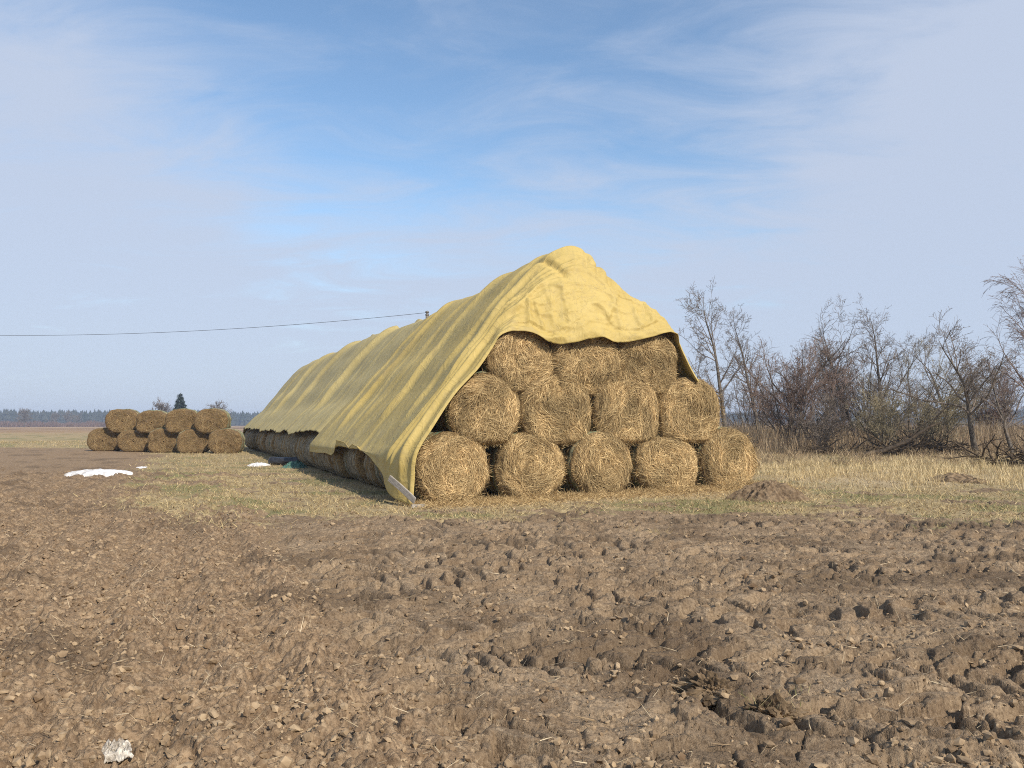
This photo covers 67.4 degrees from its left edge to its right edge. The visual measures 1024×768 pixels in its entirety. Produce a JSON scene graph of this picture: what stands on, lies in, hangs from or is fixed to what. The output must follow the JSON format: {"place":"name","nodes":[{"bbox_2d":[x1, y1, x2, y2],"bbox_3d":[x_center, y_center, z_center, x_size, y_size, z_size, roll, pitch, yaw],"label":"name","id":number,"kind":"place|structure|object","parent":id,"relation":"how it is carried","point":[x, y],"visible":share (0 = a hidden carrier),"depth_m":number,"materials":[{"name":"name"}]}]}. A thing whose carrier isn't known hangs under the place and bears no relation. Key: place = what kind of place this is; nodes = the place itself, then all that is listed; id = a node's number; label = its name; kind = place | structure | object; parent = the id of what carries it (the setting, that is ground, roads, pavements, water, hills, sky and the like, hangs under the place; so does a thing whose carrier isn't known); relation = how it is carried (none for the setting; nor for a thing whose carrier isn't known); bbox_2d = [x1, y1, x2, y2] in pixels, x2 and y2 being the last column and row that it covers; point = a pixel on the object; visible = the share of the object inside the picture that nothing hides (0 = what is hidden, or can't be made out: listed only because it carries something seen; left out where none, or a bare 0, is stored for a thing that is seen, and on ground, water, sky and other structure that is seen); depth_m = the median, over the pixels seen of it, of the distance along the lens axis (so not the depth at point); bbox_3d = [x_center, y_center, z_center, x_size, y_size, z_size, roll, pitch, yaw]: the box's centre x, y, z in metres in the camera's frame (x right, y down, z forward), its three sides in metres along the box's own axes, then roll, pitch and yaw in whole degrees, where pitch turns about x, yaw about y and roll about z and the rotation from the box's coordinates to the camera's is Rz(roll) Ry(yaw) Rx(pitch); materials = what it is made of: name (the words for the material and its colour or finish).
{"place":"outdoors","nodes":[
{"label":"outdoors","id":0,"kind":"place"},
{"bbox_2d":[0,426,1023,767],"bbox_3d":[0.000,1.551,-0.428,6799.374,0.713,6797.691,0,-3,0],"label":"ground","id":1,"kind":"structure","parent":0,"point":[32,474],"depth_m":6.18,"materials":[{"name":"soil"}]},
{"bbox_2d":[17,407,34,426],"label":"bare tree","id":2,"kind":"object","parent":1,"relation":"on","point":[24,418],"visible":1,"depth_m":418.61,"materials":[{"name":"grey plant"}]},
{"bbox_2d":[0,420,105,426],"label":"distant scrub","id":3,"kind":"object","parent":1,"relation":"on","point":[38,423],"visible":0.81,"depth_m":433.51,"materials":[{"name":"grey plant"}]},
{"bbox_2d":[47,412,59,421],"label":"bare tree","id":4,"kind":"object","parent":1,"relation":"on","point":[54,417],"visible":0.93,"depth_m":519.15,"materials":[{"name":"grey plant"}]},
{"bbox_2d":[63,410,74,422],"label":"bare tree","id":5,"kind":"object","parent":1,"relation":"on","point":[68,417],"visible":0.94,"depth_m":529.71,"materials":[{"name":"grey plant"}]},
{"bbox_2d":[74,413,82,423],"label":"bare tree","id":6,"kind":"object","parent":1,"relation":"on","point":[77,420],"visible":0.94,"depth_m":540.24,"materials":[{"name":"grey plant"}]},
{"bbox_2d":[64,469,132,476],"bbox_3d":[-12.572,2.681,23.325,1.749,0.190,1.392,-1,-3,19],"label":"snow patch","id":7,"kind":"object","parent":1,"relation":"on","point":[104,472],"visible":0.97,"depth_m":22.92,"materials":[{"name":"white snow"}]},
{"bbox_2d":[86,427,119,450],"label":"hay bale","id":8,"kind":"object","parent":1,"relation":"on","point":[102,439],"visible":0.84,"depth_m":45.10,"materials":[{"name":"plant"}]},
{"bbox_2d":[101,738,133,763],"bbox_3d":[-1.835,1.684,3.565,0.139,0.076,0.202,2,-3,-29],"label":"plastic scrap","id":9,"kind":"object","parent":1,"relation":"on","point":[119,750],"visible":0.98,"depth_m":3.54,"materials":[{"name":"white plastic"}]},
{"bbox_2d":[117,430,148,451],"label":"hay bale","id":10,"kind":"object","parent":1,"relation":"on","point":[132,441],"visible":0.77,"depth_m":44.45,"materials":[{"name":"plant"}]},
{"bbox_2d":[105,409,139,432],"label":"hay bale","id":11,"kind":"object","parent":10,"relation":"on","point":[118,420],"visible":0.81,"depth_m":44.91,"materials":[{"name":"plant"}]},
{"bbox_2d":[135,410,167,433],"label":"hay bale","id":12,"kind":"object","parent":10,"relation":"on","point":[147,421],"visible":0.77,"depth_m":44.29,"materials":[{"name":"plant"}]},
{"bbox_2d":[147,428,177,452],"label":"hay bale","id":13,"kind":"object","parent":1,"relation":"on","point":[161,440],"visible":0.83,"depth_m":43.79,"materials":[{"name":"plant"}]},
{"bbox_2d":[151,397,174,411],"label":"bare tree","id":14,"kind":"object","parent":1,"relation":"on","point":[161,405],"visible":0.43,"depth_m":199.48,"materials":[{"name":"grey plant"}]},
{"bbox_2d":[173,393,186,409],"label":"spruce tree","id":15,"kind":"object","parent":1,"relation":"on","point":[180,403],"visible":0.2,"depth_m":199.62,"materials":[{"name":"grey plant"}]},
{"bbox_2d":[176,429,209,452],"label":"hay bale","id":16,"kind":"object","parent":1,"relation":"on","point":[192,441],"visible":0.83,"depth_m":43.15,"materials":[{"name":"plant"}]},
{"bbox_2d":[164,408,196,433],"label":"hay bale","id":17,"kind":"object","parent":16,"relation":"on","point":[177,421],"visible":0.82,"depth_m":43.66,"materials":[{"name":"plant"}]},
{"bbox_2d":[194,408,231,433],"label":"hay bale","id":18,"kind":"object","parent":16,"relation":"on","point":[209,421],"visible":0.91,"depth_m":43.10,"materials":[{"name":"plant"}]},
{"bbox_2d":[207,400,232,414],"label":"bare tree","id":19,"kind":"object","parent":1,"relation":"on","point":[219,407],"visible":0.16,"depth_m":200.06,"materials":[{"name":"grey plant"}]},
{"bbox_2d":[208,428,245,453],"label":"hay bale","id":20,"kind":"object","parent":1,"relation":"on","point":[227,440],"visible":0.93,"depth_m":42.57,"materials":[{"name":"plant"}]},
{"bbox_2d":[245,429,251,448],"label":"hay bale","id":21,"kind":"object","parent":1,"relation":"on","point":[246,434],"visible":0.14,"depth_m":49.83},
{"bbox_2d":[246,429,254,445],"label":"hay bale","id":22,"kind":"object","parent":1,"relation":"on","point":[247,438],"visible":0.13,"depth_m":47.74},
{"bbox_2d":[249,429,258,450],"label":"hay bale","id":23,"kind":"object","parent":1,"relation":"on","point":[250,439],"visible":0.24,"depth_m":46.45},
{"bbox_2d":[252,430,260,450],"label":"hay bale","id":24,"kind":"object","parent":1,"relation":"on","point":[253,443],"visible":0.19,"depth_m":45.16},
{"bbox_2d":[247,462,269,466],"bbox_3d":[-9.822,3.142,29.896,0.837,0.186,1.052,0,-3,0],"label":"snow patch","id":25,"kind":"object","parent":1,"relation":"on","point":[257,464],"visible":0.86,"depth_m":29.65,"materials":[{"name":"white snow"}]},
{"bbox_2d":[255,431,262,446],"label":"hay bale","id":26,"kind":"object","parent":1,"relation":"on","point":[256,436],"visible":0.09,"depth_m":44.00},
{"bbox_2d":[257,430,266,452],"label":"hay bale","id":27,"kind":"object","parent":1,"relation":"on","point":[258,442],"visible":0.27,"depth_m":42.87},
{"bbox_2d":[260,430,271,453],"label":"hay bale","id":28,"kind":"object","parent":1,"relation":"on","point":[262,440],"visible":0.23,"depth_m":40.51},
{"bbox_2d":[265,431,274,455],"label":"hay bale","id":29,"kind":"object","parent":1,"relation":"on","point":[267,447],"visible":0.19,"depth_m":38.78},
{"bbox_2d":[268,431,278,456],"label":"hay bale","id":30,"kind":"object","parent":1,"relation":"on","point":[271,439],"visible":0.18,"depth_m":37.20},
{"bbox_2d":[273,430,284,456],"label":"hay bale","id":31,"kind":"object","parent":1,"relation":"on","point":[278,435],"visible":0.13,"depth_m":36.20},
{"bbox_2d":[276,431,286,456],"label":"hay bale","id":32,"kind":"object","parent":1,"relation":"on","point":[277,443],"visible":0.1,"depth_m":35.48},
{"bbox_2d":[278,432,286,455],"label":"hay bale","id":33,"kind":"object","parent":1,"relation":"on","point":[280,441],"visible":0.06,"depth_m":34.14},
{"bbox_2d":[268,457,299,464],"bbox_3d":[-8.880,3.020,30.058,1.240,0.342,0.393,0,-3,9],"label":"plastic roll","id":34,"kind":"object","parent":1,"relation":"on","point":[278,460],"visible":0.68,"depth_m":29.91,"materials":[{"name":"plastic"}]},
{"bbox_2d":[281,433,290,456],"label":"hay bale","id":35,"kind":"object","parent":1,"relation":"on","point":[284,442],"visible":0.11,"depth_m":32.80},
{"bbox_2d":[286,431,300,456],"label":"hay bale","id":36,"kind":"object","parent":1,"relation":"on","point":[290,439],"visible":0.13,"depth_m":31.79},
{"bbox_2d":[282,460,307,467],"bbox_3d":[-7.986,2.954,28.232,0.942,0.325,0.816,0,-3,0],"label":"net heap","id":37,"kind":"object","parent":1,"relation":"on","point":[296,464],"visible":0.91,"depth_m":28.04,"materials":[{"name":"teal plastic"}]},
{"bbox_2d":[290,431,306,456],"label":"hay bale","id":38,"kind":"object","parent":1,"relation":"on","point":[293,444],"visible":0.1,"depth_m":30.64},
{"bbox_2d":[296,430,315,465],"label":"hay bale","id":39,"kind":"object","parent":1,"relation":"on","point":[303,438],"visible":0.23,"depth_m":29.39},
{"bbox_2d":[301,431,316,466],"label":"hay bale","id":40,"kind":"object","parent":1,"relation":"on","point":[303,448],"visible":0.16,"depth_m":28.56},
{"bbox_2d":[305,432,319,468],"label":"hay bale","id":41,"kind":"object","parent":1,"relation":"on","point":[309,456],"visible":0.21,"depth_m":27.26},
{"bbox_2d":[312,452,326,470],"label":"hay bale","id":42,"kind":"object","parent":1,"relation":"on","point":[315,455],"visible":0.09,"depth_m":26.08},
{"bbox_2d":[318,453,330,472],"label":"hay bale","id":43,"kind":"object","parent":1,"relation":"on","point":[321,462],"visible":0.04,"depth_m":25.20},
{"bbox_2d":[320,453,339,475],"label":"hay bale","id":44,"kind":"object","parent":1,"relation":"on","point":[326,460],"visible":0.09,"depth_m":23.72},
{"bbox_2d":[243,319,424,434],"bbox_3d":[-8.512,0.340,38.750,7.339,5.119,30.961,1,-3,-24],"label":"hay tarpaulin","id":45,"kind":"object","parent":44,"relation":"on","point":[318,395],"visible":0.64,"depth_m":32.92,"materials":[{"name":"yellow fabric"}]},
{"bbox_2d":[331,446,352,478],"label":"hay bale","id":46,"kind":"object","parent":1,"relation":"on","point":[337,460],"visible":0.23,"depth_m":22.26},
{"bbox_2d":[343,447,358,479],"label":"hay bale","id":47,"kind":"object","parent":1,"relation":"on","point":[345,454],"visible":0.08,"depth_m":21.75},
{"bbox_2d":[347,449,372,484],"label":"hay bale","id":48,"kind":"object","parent":1,"relation":"on","point":[355,459],"visible":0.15,"depth_m":20.02},
{"bbox_2d":[363,454,384,487],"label":"hay bale","id":49,"kind":"object","parent":1,"relation":"on","point":[368,467],"visible":0.11,"depth_m":19.04},
{"bbox_2d":[373,462,384,486],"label":"hay bale","id":50,"kind":"object","parent":1,"relation":"on","point":[378,474],"visible":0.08,"depth_m":18.28},
{"bbox_2d":[388,475,415,503],"bbox_3d":[-2.148,2.047,14.973,0.857,0.142,0.035,34,19,37],"label":"wooden board","id":51,"kind":"object","parent":1,"relation":"on","point":[403,490],"visible":1,"depth_m":14.94,"materials":[{"name":"grey wood"}]},
{"bbox_2d":[411,504,424,507],"bbox_3d":[-1.794,2.334,14.680,0.260,0.070,0.070,1,-3,-23],"label":"wood chock","id":52,"kind":"object","parent":1,"relation":"on","point":[413,505],"visible":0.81,"depth_m":14.64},
{"bbox_2d":[414,430,491,501],"bbox_3d":[-1.374,1.739,15.996,1.771,1.605,1.464,1,-3,-26],"label":"hay bale","id":53,"kind":"object","parent":1,"relation":"on","point":[449,465],"visible":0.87,"depth_m":15.51,"materials":[{"name":"plant"}]},
{"bbox_2d":[435,369,523,447],"bbox_3d":[-0.718,0.541,16.385,1.763,1.702,1.448,1,-3,-25],"label":"hay bale","id":54,"kind":"object","parent":53,"relation":"on","point":[482,408],"visible":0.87,"depth_m":15.88,"materials":[{"name":"plant"}]},
{"bbox_2d":[0,408,1023,425],"bbox_3d":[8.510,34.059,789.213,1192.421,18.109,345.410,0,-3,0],"label":"distant forest","id":55,"kind":"object","parent":1,"relation":"on","point":[241,419],"visible":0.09,"depth_m":716.25,"materials":[{"name":"plant"}]},
{"bbox_2d":[0,497,1023,767],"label":"soil clods","id":56,"kind":"object","parent":1,"relation":"on","point":[446,741],"visible":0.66,"depth_m":4.65,"materials":[{"name":"brown soil"}]},
{"bbox_2d":[0,512,1023,767],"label":"mud straws","id":57,"kind":"object","parent":1,"relation":"on","point":[454,648],"visible":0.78,"depth_m":5.26,"materials":[{"name":"brown plant"}]},
{"bbox_2d":[484,431,568,496],"bbox_3d":[0.273,1.766,16.765,1.764,1.578,1.450,1,-3,-22],"label":"hay bale","id":58,"kind":"object","parent":1,"relation":"on","point":[523,463],"visible":0.88,"depth_m":16.29,"materials":[{"name":"plant"}]},
{"bbox_2d":[515,372,594,447],"bbox_3d":[0.791,0.590,17.133,1.952,1.699,1.408,1,-3,-26],"label":"hay bale","id":59,"kind":"object","parent":58,"relation":"on","point":[551,412],"visible":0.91,"depth_m":16.63,"materials":[{"name":"plant"}]},
{"bbox_2d":[475,331,557,394],"bbox_3d":[0.051,-0.513,16.894,1.756,1.718,1.434,1,-3,-24],"label":"hay bale","id":60,"kind":"object","parent":59,"relation":"on","point":[517,360],"visible":0.76,"depth_m":16.41,"materials":[{"name":"plant"}]},
{"bbox_2d":[309,246,698,504],"bbox_3d":[-1.013,-0.208,21.786,7.511,5.828,11.731,1,-3,-23],"label":"hay tarpaulin","id":61,"kind":"object","parent":60,"relation":"on","point":[385,418],"visible":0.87,"depth_m":17.70,"materials":[{"name":"yellow fabric"}]},
{"bbox_2d":[549,337,623,396],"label":"hay bale","id":62,"kind":"object","parent":59,"relation":"on","point":[594,362],"visible":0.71,"depth_m":17.07,"materials":[{"name":"plant"}]},
{"bbox_2d":[558,428,635,492],"bbox_3d":[1.844,1.789,17.426,1.752,1.566,1.414,1,-3,-27],"label":"hay bale","id":63,"kind":"object","parent":1,"relation":"on","point":[596,460],"visible":0.91,"depth_m":16.90,"materials":[{"name":"plant"}]},
{"bbox_2d":[590,376,666,445],"bbox_3d":[2.511,0.626,17.862,1.914,1.685,1.430,1,-3,-23],"label":"hay bale","id":64,"kind":"object","parent":63,"relation":"on","point":[619,408],"visible":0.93,"depth_m":17.40,"materials":[{"name":"plant"}]},
{"bbox_2d":[615,334,681,399],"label":"hay bale","id":65,"kind":"object","parent":64,"relation":"on","point":[653,359],"visible":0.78,"depth_m":17.77,"materials":[{"name":"plant"}]},
{"bbox_2d":[399,478,818,510],"bbox_3d":[2.528,2.348,16.415,9.798,0.382,2.229,1,-3,-24],"label":"scattered straw","id":66,"kind":"object","parent":1,"relation":"on","point":[638,491],"visible":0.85,"depth_m":16.22,"materials":[{"name":"beige plant"}]},
{"bbox_2d":[626,436,701,488],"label":"hay bale","id":67,"kind":"object","parent":1,"relation":"on","point":[667,462],"visible":0.85,"depth_m":17.65,"materials":[{"name":"plant"}]},
{"bbox_2d":[657,377,724,444],"bbox_3d":[4.094,0.656,18.579,1.894,1.715,1.461,1,-3,-22],"label":"hay bale","id":68,"kind":"object","parent":67,"relation":"on","point":[692,408],"visible":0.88,"depth_m":18.05,"materials":[{"name":"plant"}]},
{"bbox_2d":[688,346,714,383],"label":"bare tree","id":69,"kind":"object","parent":1,"relation":"on","point":[700,361],"visible":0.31,"depth_m":57.13,"materials":[{"name":"grey plant"}]},
{"bbox_2d":[671,667,734,710],"bbox_3d":[1.175,1.847,4.618,0.475,0.258,0.344,-1,-3,17],"label":"soil clod","id":70,"kind":"object","parent":1,"relation":"on","point":[713,684],"visible":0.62,"depth_m":4.57,"materials":[{"name":"brown soil"}]},
{"bbox_2d":[676,280,761,426],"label":"bare tree","id":71,"kind":"object","parent":1,"relation":"on","point":[720,388],"visible":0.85,"depth_m":44.55,"materials":[{"name":"grey plant"}]},
{"bbox_2d":[690,425,762,485],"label":"hay bale","id":72,"kind":"object","parent":1,"relation":"on","point":[726,454],"visible":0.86,"depth_m":18.33,"materials":[{"name":"plant"}]},
{"bbox_2d":[712,301,765,436],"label":"bare tree","id":73,"kind":"object","parent":1,"relation":"on","point":[746,362],"visible":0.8,"depth_m":52.38,"materials":[{"name":"grey plant"}]},
{"bbox_2d":[716,369,785,433],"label":"bare shrub","id":74,"kind":"object","parent":1,"relation":"on","point":[745,414],"visible":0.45,"depth_m":59.46,"materials":[{"name":"brown plant"}]},
{"bbox_2d":[723,480,811,502],"bbox_3d":[5.353,2.253,16.158,1.835,0.477,1.512,0,-3,0],"label":"earth mound","id":75,"kind":"object","parent":1,"relation":"on","point":[770,490],"visible":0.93,"depth_m":15.86,"materials":[{"name":"soil"}]},
{"bbox_2d":[743,689,812,720],"bbox_3d":[1.463,1.817,4.277,0.396,0.244,0.236,0,-3,-4],"label":"soil clod","id":76,"kind":"object","parent":1,"relation":"on","point":[770,706],"visible":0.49,"depth_m":4.20,"materials":[{"name":"brown soil"}]},
{"bbox_2d":[735,684,810,718],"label":"clod grass","id":77,"kind":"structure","parent":76,"relation":"on","point":[771,699],"depth_m":4.25,"materials":[{"name":"beige plant"}]},
{"bbox_2d":[729,334,867,449],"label":"bare shrub","id":78,"kind":"object","parent":1,"relation":"on","point":[800,394],"visible":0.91,"depth_m":42.95,"materials":[{"name":"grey plant"}]},
{"bbox_2d":[731,295,883,436],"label":"bare tree","id":79,"kind":"object","parent":1,"relation":"on","point":[817,344],"visible":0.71,"depth_m":44.34,"materials":[{"name":"brown plant"}]},
{"bbox_2d":[787,389,857,451],"bbox_3d":[15.744,1.953,39.196,3.796,3.358,2.969,3,-4,-42],"label":"bare shrub","id":80,"kind":"object","parent":1,"relation":"on","point":[826,429],"visible":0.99,"depth_m":38.82,"materials":[{"name":"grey plant"}]},
{"bbox_2d":[794,436,864,454],"bbox_3d":[15.484,3.025,37.747,3.941,0.977,2.549,0,-3,0],"label":"brush pile","id":81,"kind":"object","parent":1,"relation":"on","point":[815,449],"visible":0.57,"depth_m":37.61,"materials":[{"name":"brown wood"}]},
{"bbox_2d":[777,341,885,442],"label":"bare shrub","id":82,"kind":"object","parent":1,"relation":"on","point":[842,417],"visible":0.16,"depth_m":49.53,"materials":[{"name":"brown plant"}]},
{"bbox_2d":[718,415,1023,453],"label":"dry undergrowth","id":83,"kind":"object","parent":1,"relation":"on","point":[766,437],"visible":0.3,"depth_m":42.58,"materials":[{"name":"brown plant"}]},
{"bbox_2d":[847,293,909,436],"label":"bare tree","id":84,"kind":"object","parent":1,"relation":"on","point":[877,361],"visible":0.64,"depth_m":48.79,"materials":[{"name":"grey plant"}]},
{"bbox_2d":[845,385,923,455],"bbox_3d":[17.846,1.773,37.134,2.590,3.437,3.619,0,-3,0],"label":"bare shrub","id":85,"kind":"object","parent":1,"relation":"on","point":[878,426],"visible":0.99,"depth_m":36.59,"materials":[{"name":"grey plant"}]},
{"bbox_2d":[753,442,1020,467],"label":"brown litter","id":86,"kind":"object","parent":1,"relation":"on","point":[840,460],"visible":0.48,"depth_m":32.34,"materials":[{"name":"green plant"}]},
{"bbox_2d":[810,332,977,443],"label":"bare shrub","id":87,"kind":"object","parent":1,"relation":"on","point":[852,392],"visible":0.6,"depth_m":44.00,"materials":[{"name":"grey plant"}]},
{"bbox_2d":[853,400,952,456],"bbox_3d":[17.626,2.031,34.628,4.625,2.655,0.666,0,-3,0],"label":"fallen branch","id":88,"kind":"object","parent":1,"relation":"on","point":[896,445],"visible":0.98,"depth_m":34.48,"materials":[{"name":"brown wood"}]},
{"bbox_2d":[852,337,1001,439],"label":"bare shrub","id":89,"kind":"object","parent":1,"relation":"on","point":[942,393],"visible":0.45,"depth_m":44.98,"materials":[{"name":"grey plant"}]},
{"bbox_2d":[849,422,1011,454],"bbox_3d":[19.605,2.504,36.885,7.386,1.878,4.780,1,-3,-22],"label":"brush pile","id":90,"kind":"object","parent":1,"relation":"on","point":[923,443],"visible":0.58,"depth_m":36.33,"materials":[{"name":"brown wood"}]},
{"bbox_2d":[882,324,987,426],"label":"bare tree","id":91,"kind":"object","parent":1,"relation":"on","point":[924,367],"visible":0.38,"depth_m":53.36,"materials":[{"name":"grey plant"}]},
{"bbox_2d":[901,389,976,453],"bbox_3d":[20.976,1.781,37.662,2.845,3.501,3.517,0,-3,0],"label":"bare shrub","id":92,"kind":"object","parent":1,"relation":"on","point":[947,410],"visible":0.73,"depth_m":37.49,"materials":[{"name":"brown plant"}]},
{"bbox_2d":[875,306,1022,451],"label":"bare tree","id":93,"kind":"object","parent":1,"relation":"on","point":[969,412],"visible":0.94,"depth_m":35.64,"materials":[{"name":"grey plant"}]},
{"bbox_2d":[926,472,978,482],"bbox_3d":[11.945,2.516,20.673,1.499,0.277,1.077,0,-3,0],"label":"molehill","id":94,"kind":"object","parent":1,"relation":"on","point":[953,477],"visible":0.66,"depth_m":20.43,"materials":[{"name":"soil"}]},
{"bbox_2d":[960,478,990,483],"bbox_3d":[12.098,2.544,20.039,0.965,0.197,0.669,0,-3,0],"label":"molehill","id":95,"kind":"object","parent":1,"relation":"on","point":[973,480],"visible":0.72,"depth_m":19.91,"materials":[{"name":"soil"}]},
{"bbox_2d":[942,426,1023,466],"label":"brush pile","id":96,"kind":"object","parent":1,"relation":"on","point":[1011,455],"visible":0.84,"depth_m":25.94,"materials":[{"name":"brown wood"}]},
{"bbox_2d":[944,345,1023,453],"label":"bare tree","id":97,"kind":"object","parent":1,"relation":"on","point":[1003,419],"visible":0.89,"depth_m":34.53,"materials":[{"name":"grey plant"}]},
{"bbox_2d":[951,353,1023,432],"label":"bare shrub","id":98,"kind":"object","parent":1,"relation":"on","point":[994,411],"visible":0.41,"depth_m":49.07,"materials":[{"name":"brown plant"}]},
{"bbox_2d":[968,257,1023,402],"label":"bare tree","id":99,"kind":"object","parent":1,"relation":"on","point":[1017,332],"visible":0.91,"depth_m":44.92,"materials":[{"name":"grey plant"}]},
{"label":"power pole","id":100,"kind":"object","parent":1,"relation":"on","visible":0},
{"bbox_2d":[0,313,419,335],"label":"overhead wire","id":101,"kind":"object","parent":100,"relation":"attached to","point":[199,330],"visible":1,"depth_m":54.11,"materials":[{"name":"black metal"}]},
{"bbox_2d":[0,440,1023,543],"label":"short grass","id":102,"kind":"structure","parent":0,"point":[740,505],"depth_m":16.30,"materials":[{"name":"beige plant"}]},
{"bbox_2d":[0,0,1023,414],"label":"sky","id":103,"kind":"structure","parent":0,"point":[169,167],"materials":[{"name":"blue"}]},
{"bbox_2d":[755,454,1023,492],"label":"pale tall grass","id":104,"kind":"structure","parent":0,"point":[944,469],"depth_m":23.02,"materials":[{"name":"beige plant"}]}
]}

